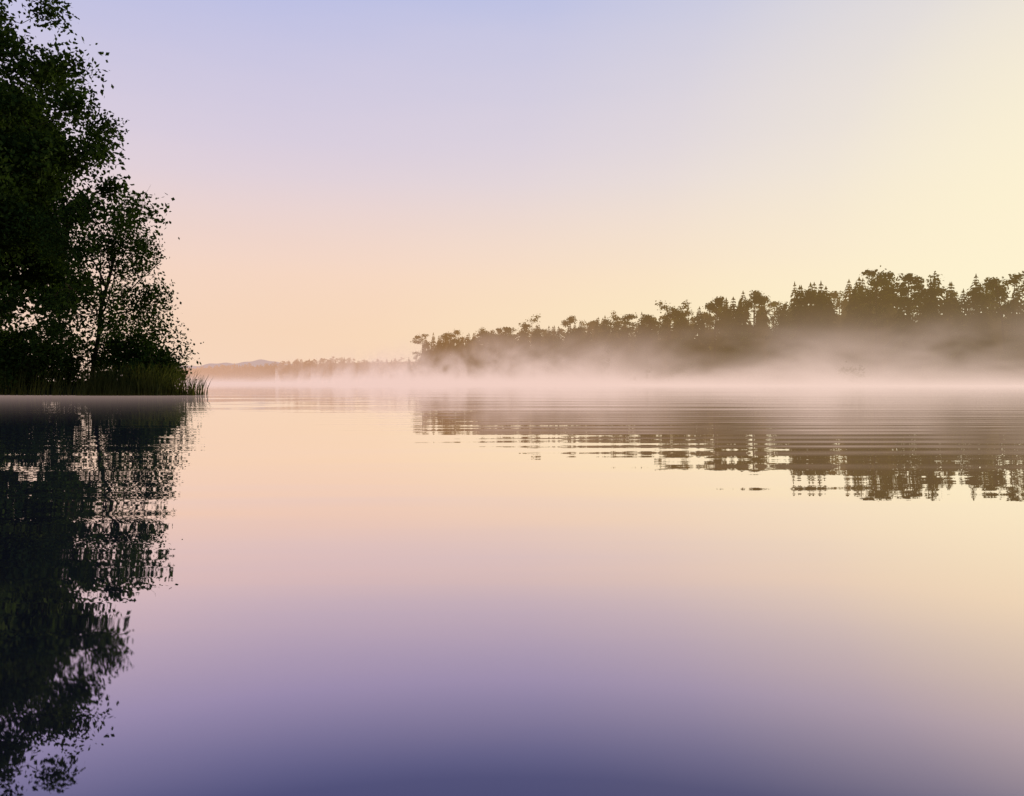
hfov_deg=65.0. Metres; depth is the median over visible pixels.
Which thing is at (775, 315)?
forest
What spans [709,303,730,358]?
forest spruce
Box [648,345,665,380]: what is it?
forest spruce
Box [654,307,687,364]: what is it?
forest pine
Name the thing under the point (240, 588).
lake water
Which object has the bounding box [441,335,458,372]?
forest spruce
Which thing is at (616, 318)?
forest pine
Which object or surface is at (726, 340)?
forest spruce
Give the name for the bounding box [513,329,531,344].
forest pine
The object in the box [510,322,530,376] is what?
forest spruce
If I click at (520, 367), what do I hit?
forest
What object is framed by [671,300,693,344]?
forest pine
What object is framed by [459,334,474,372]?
forest spruce
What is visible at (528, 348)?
forest
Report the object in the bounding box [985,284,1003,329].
forest spruce
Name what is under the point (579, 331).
forest pine
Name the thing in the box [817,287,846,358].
forest spruce
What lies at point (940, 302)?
forest spruce
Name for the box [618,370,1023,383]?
forest ground
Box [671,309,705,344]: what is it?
forest pine
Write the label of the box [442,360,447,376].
forest spruce
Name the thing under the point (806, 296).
forest pine
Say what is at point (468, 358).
forest pine
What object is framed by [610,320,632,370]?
forest spruce
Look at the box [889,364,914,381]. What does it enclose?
forest bush
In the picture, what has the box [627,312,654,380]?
forest spruce
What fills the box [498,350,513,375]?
forest
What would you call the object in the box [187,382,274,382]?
mist open water
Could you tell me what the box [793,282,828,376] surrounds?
forest spruce
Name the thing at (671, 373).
forest bush
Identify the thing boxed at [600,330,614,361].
forest spruce
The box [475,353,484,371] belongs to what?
forest
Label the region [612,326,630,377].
forest spruce
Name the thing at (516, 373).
forest spruce
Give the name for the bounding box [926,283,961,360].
forest spruce
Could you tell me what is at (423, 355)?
forest
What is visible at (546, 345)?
forest
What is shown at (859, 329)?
forest pine
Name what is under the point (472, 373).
forest spruce
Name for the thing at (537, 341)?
forest spruce
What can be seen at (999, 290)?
forest pine
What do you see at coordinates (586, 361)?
forest spruce
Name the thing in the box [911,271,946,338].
forest pine
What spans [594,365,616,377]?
forest bush
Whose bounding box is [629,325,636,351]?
forest spruce
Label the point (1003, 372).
forest spruce
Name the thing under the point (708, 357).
forest spruce
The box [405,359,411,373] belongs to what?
forest spruce
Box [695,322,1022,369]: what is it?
forest interior
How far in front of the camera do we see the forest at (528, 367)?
321.82 m
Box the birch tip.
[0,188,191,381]
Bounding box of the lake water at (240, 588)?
[0,382,1023,795]
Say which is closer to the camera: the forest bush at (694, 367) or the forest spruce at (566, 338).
the forest bush at (694, 367)
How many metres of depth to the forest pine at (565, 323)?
339.70 m
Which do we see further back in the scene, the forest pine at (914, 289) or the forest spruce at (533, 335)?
the forest spruce at (533, 335)
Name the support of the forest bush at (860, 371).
on the forest ground at (882, 377)
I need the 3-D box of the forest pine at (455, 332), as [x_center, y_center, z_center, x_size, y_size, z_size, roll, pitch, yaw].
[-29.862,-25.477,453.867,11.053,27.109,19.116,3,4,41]
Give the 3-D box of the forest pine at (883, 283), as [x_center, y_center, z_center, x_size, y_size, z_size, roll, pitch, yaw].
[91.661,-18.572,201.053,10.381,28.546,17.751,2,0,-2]
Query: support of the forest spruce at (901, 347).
on the forest ground at (882, 377)
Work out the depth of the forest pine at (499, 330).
374.21 m
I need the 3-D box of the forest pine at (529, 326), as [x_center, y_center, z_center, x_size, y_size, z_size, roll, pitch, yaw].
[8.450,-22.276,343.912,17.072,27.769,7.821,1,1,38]
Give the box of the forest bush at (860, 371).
[835,358,872,382]
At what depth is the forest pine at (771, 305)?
286.54 m
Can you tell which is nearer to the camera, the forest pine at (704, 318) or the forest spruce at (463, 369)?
the forest pine at (704, 318)
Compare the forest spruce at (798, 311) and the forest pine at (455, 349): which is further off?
the forest pine at (455, 349)
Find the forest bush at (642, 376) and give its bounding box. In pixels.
[631,366,652,381]
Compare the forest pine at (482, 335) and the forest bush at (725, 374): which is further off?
the forest pine at (482, 335)
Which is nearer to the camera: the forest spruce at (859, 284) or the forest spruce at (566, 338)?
the forest spruce at (859, 284)
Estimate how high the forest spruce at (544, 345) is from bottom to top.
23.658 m
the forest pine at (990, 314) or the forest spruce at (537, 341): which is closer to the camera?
the forest pine at (990, 314)
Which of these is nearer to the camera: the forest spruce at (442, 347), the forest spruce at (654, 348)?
the forest spruce at (654, 348)
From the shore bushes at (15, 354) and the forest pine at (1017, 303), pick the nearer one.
the shore bushes at (15, 354)
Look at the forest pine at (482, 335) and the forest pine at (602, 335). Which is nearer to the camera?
the forest pine at (602, 335)
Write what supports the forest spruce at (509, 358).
on the forest ground at (882, 377)
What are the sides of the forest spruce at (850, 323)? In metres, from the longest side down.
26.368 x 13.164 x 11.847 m
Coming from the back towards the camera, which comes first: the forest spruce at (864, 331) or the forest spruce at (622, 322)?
the forest spruce at (622, 322)
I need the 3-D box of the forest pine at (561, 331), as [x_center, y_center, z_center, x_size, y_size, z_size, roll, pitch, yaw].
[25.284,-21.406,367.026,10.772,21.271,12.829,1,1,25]
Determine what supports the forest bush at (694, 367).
on the forest ground at (882, 377)
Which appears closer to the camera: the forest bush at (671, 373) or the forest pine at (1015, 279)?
the forest pine at (1015, 279)
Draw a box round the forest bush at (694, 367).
[675,356,709,381]
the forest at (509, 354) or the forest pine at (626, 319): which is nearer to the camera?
the forest pine at (626, 319)
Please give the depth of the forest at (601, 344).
296.73 m
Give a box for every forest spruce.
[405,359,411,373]
[418,337,429,374]
[421,343,433,374]
[429,335,448,373]
[431,333,435,361]
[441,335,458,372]
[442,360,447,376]
[455,337,463,370]
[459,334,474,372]
[460,360,466,372]
[465,359,469,375]
[470,337,484,375]
[483,337,500,373]
[497,332,514,376]
[509,329,524,375]
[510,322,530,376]
[513,352,523,375]
[525,328,535,375]
[526,325,542,375]
[539,327,553,366]
[539,331,556,376]
[544,326,566,377]
[551,326,556,339]
[560,329,581,376]
[564,321,580,370]
[576,322,585,362]
[581,326,599,376]
[593,317,601,365]
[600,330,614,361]
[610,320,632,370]
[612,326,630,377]
[612,351,621,377]
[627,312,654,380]
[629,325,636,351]
[638,315,665,374]
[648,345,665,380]
[658,314,669,361]
[666,312,694,379]
[678,306,711,378]
[699,336,716,379]
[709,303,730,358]
[710,298,730,372]
[712,346,723,378]
[714,297,751,377]
[721,300,755,381]
[735,292,762,373]
[754,336,765,370]
[755,304,769,340]
[761,332,781,377]
[770,285,827,382]
[785,281,798,325]
[790,285,808,359]
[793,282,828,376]
[800,282,843,381]
[809,282,819,311]
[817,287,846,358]
[837,281,873,372]
[839,280,852,321]
[840,341,856,377]
[841,277,871,319]
[845,286,872,356]
[860,279,874,311]
[867,277,896,370]
[881,283,928,378]
[884,332,902,372]
[885,282,897,318]
[906,281,957,382]
[916,277,950,356]
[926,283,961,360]
[933,288,983,382]
[948,282,960,323]
[955,275,1000,371]
[967,283,998,376]
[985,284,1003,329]
[994,327,1023,379]
[998,284,1023,364]
[1013,311,1023,371]
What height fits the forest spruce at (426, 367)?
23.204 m
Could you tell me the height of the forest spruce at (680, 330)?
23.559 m
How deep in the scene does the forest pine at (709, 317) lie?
263.37 m
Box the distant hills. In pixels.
[181,359,295,368]
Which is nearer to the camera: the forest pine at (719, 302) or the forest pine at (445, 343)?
the forest pine at (719, 302)
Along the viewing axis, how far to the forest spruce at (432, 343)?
444.71 m
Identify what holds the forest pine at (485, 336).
on the forest ground at (882, 377)
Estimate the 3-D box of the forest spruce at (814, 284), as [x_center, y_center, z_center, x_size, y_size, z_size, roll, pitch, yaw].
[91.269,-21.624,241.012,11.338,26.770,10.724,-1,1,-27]
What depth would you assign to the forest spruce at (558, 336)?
309.71 m
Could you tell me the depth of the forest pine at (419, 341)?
441.26 m
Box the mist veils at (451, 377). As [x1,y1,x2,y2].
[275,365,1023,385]
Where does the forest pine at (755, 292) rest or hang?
on the forest ground at (882, 377)
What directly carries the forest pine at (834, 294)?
on the forest ground at (882, 377)
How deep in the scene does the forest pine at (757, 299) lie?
227.47 m
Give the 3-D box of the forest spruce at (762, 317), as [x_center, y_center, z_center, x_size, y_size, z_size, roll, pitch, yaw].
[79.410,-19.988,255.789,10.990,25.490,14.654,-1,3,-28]
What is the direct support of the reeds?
on the headland
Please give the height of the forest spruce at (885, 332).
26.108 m
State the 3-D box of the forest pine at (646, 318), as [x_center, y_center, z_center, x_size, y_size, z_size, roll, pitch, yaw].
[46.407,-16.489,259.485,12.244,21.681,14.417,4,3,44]
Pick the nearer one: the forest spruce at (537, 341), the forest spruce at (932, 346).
the forest spruce at (932, 346)
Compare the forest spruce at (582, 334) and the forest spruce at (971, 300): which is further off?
the forest spruce at (582, 334)
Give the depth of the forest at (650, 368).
246.29 m
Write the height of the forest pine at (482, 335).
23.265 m
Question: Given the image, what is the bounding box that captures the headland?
[0,382,143,395]
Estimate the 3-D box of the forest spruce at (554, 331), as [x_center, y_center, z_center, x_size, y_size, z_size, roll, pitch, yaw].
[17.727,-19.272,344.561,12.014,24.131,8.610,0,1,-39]
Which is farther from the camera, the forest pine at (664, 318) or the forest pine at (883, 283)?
the forest pine at (664, 318)
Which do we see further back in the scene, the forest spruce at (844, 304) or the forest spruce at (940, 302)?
the forest spruce at (844, 304)
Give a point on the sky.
(357, 180)
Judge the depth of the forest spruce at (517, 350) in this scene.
361.02 m
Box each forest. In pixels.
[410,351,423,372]
[418,349,432,364]
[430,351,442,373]
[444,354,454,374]
[450,348,461,372]
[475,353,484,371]
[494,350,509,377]
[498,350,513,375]
[509,352,525,375]
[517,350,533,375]
[519,345,531,371]
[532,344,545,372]
[541,338,555,355]
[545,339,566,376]
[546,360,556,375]
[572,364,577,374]
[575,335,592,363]
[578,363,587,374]
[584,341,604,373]
[597,334,614,364]
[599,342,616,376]
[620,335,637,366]
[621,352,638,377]
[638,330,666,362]
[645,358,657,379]
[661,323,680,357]
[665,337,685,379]
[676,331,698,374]
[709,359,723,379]
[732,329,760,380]
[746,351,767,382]
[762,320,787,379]
[763,303,788,335]
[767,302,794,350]
[822,296,845,329]
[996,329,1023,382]
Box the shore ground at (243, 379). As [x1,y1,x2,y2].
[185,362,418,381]
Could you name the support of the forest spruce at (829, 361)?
on the forest ground at (882, 377)
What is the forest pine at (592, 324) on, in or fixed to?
on the forest ground at (882, 377)
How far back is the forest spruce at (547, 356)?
314.66 m
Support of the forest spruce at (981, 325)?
on the forest ground at (882, 377)
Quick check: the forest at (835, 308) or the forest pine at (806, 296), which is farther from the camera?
the forest at (835, 308)
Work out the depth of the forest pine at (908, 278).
199.29 m
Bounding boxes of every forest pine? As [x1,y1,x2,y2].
[410,334,433,372]
[433,335,455,356]
[440,333,455,343]
[447,329,469,348]
[450,339,469,370]
[459,336,488,374]
[471,330,499,356]
[475,327,495,364]
[484,334,509,370]
[491,326,517,349]
[496,327,524,374]
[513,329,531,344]
[516,314,547,348]
[558,327,593,375]
[559,328,565,336]
[560,315,577,346]
[585,320,597,336]
[594,323,619,370]
[600,316,629,371]
[605,312,639,378]
[608,311,621,334]
[634,314,676,379]
[642,300,689,357]
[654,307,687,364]
[654,312,672,328]
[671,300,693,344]
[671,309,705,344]
[682,296,734,361]
[689,312,716,342]
[696,304,728,344]
[699,304,732,341]
[723,293,774,376]
[744,290,776,333]
[751,301,780,326]
[767,288,817,339]
[828,291,847,315]
[846,265,899,379]
[852,280,887,375]
[853,275,898,372]
[873,282,929,340]
[878,273,947,370]
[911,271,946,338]
[952,286,1015,370]
[973,276,1023,370]
[984,272,1023,328]
[998,271,1023,312]
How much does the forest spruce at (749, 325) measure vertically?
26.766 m
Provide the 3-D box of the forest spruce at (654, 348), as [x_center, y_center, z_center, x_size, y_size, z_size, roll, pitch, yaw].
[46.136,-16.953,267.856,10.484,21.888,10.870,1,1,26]
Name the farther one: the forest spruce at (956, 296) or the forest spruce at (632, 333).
the forest spruce at (632, 333)
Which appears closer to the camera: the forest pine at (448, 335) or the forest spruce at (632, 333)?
the forest spruce at (632, 333)
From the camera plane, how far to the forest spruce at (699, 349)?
241.93 m
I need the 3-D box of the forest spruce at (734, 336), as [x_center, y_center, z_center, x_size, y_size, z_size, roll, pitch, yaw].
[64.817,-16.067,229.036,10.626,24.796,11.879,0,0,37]
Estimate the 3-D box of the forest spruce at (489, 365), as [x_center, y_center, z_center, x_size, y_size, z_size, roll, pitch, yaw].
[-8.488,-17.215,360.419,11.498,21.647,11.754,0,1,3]
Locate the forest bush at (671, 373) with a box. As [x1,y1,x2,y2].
[663,363,687,382]
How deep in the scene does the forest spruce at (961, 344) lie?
185.59 m
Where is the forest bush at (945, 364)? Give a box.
[926,353,958,382]
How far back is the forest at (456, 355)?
401.68 m
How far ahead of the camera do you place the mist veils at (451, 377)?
243.06 m
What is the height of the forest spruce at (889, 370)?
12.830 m
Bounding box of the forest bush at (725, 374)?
[720,367,741,381]
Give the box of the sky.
[0,0,1023,380]
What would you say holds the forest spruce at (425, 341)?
on the forest ground at (882, 377)
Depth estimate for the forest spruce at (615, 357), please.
288.09 m
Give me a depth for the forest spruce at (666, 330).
284.87 m
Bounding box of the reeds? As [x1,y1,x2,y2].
[0,363,210,395]
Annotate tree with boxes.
[0,0,129,283]
[0,76,179,331]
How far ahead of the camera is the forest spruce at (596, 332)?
307.87 m
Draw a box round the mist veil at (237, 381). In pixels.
[186,380,274,381]
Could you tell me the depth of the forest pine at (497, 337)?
356.91 m
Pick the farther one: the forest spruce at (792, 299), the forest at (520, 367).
the forest at (520, 367)
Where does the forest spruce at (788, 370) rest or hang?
on the forest ground at (882, 377)
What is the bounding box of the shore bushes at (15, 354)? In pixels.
[0,317,203,388]
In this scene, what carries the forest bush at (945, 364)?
on the forest ground at (882, 377)
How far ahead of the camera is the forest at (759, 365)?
216.71 m
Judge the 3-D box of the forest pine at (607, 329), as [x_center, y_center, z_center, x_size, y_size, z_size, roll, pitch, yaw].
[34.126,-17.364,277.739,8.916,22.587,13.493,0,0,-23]
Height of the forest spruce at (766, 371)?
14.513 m
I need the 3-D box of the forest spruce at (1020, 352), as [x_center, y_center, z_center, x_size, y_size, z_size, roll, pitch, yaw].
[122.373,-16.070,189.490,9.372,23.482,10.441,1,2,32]
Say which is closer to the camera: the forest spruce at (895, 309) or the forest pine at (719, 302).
the forest spruce at (895, 309)
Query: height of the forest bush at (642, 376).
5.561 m
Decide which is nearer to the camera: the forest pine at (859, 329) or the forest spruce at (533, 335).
the forest pine at (859, 329)
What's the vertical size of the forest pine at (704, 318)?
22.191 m
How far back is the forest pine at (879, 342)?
212.81 m
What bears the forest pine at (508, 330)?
on the forest ground at (882, 377)
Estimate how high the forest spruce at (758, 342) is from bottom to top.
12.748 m
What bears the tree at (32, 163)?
on the headland
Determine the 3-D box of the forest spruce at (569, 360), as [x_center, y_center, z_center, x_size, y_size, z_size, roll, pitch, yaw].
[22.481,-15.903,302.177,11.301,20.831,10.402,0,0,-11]
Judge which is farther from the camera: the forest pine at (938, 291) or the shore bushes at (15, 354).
the forest pine at (938, 291)
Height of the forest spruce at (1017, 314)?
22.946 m
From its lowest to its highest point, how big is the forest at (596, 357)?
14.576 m
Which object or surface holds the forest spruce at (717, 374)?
on the forest ground at (882, 377)
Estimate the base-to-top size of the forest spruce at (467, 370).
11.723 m
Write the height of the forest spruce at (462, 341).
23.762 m
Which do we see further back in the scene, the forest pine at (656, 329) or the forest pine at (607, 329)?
the forest pine at (607, 329)
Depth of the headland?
37.56 m
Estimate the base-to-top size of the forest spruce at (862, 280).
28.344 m

